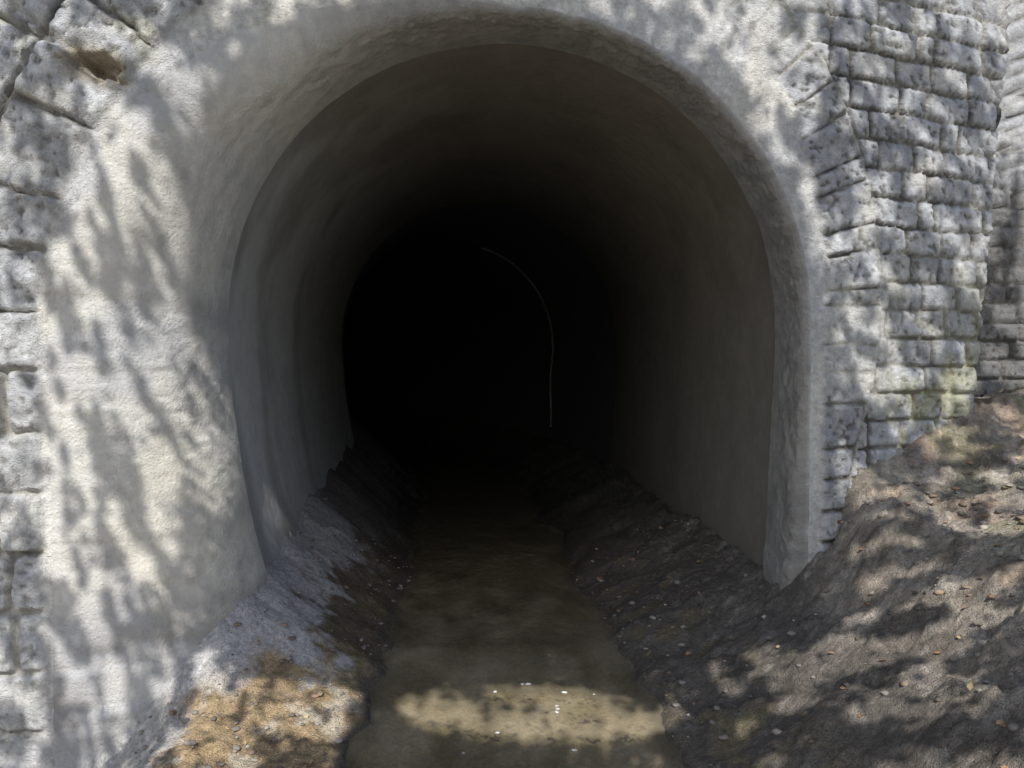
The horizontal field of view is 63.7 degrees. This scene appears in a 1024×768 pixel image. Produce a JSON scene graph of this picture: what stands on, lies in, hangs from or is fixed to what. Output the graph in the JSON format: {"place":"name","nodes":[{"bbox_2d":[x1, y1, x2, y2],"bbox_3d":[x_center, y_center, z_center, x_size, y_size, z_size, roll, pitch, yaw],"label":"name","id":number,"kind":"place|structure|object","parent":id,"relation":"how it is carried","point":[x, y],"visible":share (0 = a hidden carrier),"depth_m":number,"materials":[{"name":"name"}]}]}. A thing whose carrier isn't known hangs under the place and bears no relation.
{"place":"outdoors","nodes":[
{"label":"outdoors","id":0,"kind":"place"},
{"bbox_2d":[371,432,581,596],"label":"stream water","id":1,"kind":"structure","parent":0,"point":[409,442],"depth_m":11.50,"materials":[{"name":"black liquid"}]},
{"bbox_2d":[462,683,594,753],"bbox_3d":[0.136,1.550,4.028,0.499,0.096,1.028,0,2,15],"label":"floating foam","id":2,"kind":"object","parent":1,"relation":"on","point":[555,711],"visible":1,"depth_m":3.98,"materials":[{"name":"liquid"}]},
{"bbox_2d":[62,386,1023,767],"bbox_3d":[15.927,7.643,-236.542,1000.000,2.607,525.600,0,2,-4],"label":"ground","id":3,"kind":"structure","parent":0,"point":[450,666],"depth_m":4.16,"materials":[{"name":"brown soil"}]},
{"bbox_2d":[48,0,810,767],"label":"culvert tunnel","id":4,"kind":"structure","parent":3,"relation":"on","point":[292,242],"depth_m":4.83,"materials":[{"name":"concrete"}]},
{"bbox_2d":[0,0,1023,767],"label":"stone retaining wall","id":5,"kind":"structure","parent":3,"relation":"on","point":[888,136],"depth_m":4.25,"materials":[{"name":"grey stone"}]},
{"bbox_2d":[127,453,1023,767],"bbox_3d":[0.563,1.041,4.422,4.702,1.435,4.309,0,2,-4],"label":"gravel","id":6,"kind":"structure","parent":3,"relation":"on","point":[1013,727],"depth_m":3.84,"materials":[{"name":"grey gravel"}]},
{"bbox_2d":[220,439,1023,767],"bbox_3d":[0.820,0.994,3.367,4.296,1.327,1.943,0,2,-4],"label":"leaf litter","id":7,"kind":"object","parent":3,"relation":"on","point":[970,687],"visible":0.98,"depth_m":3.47,"materials":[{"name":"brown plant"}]}
]}

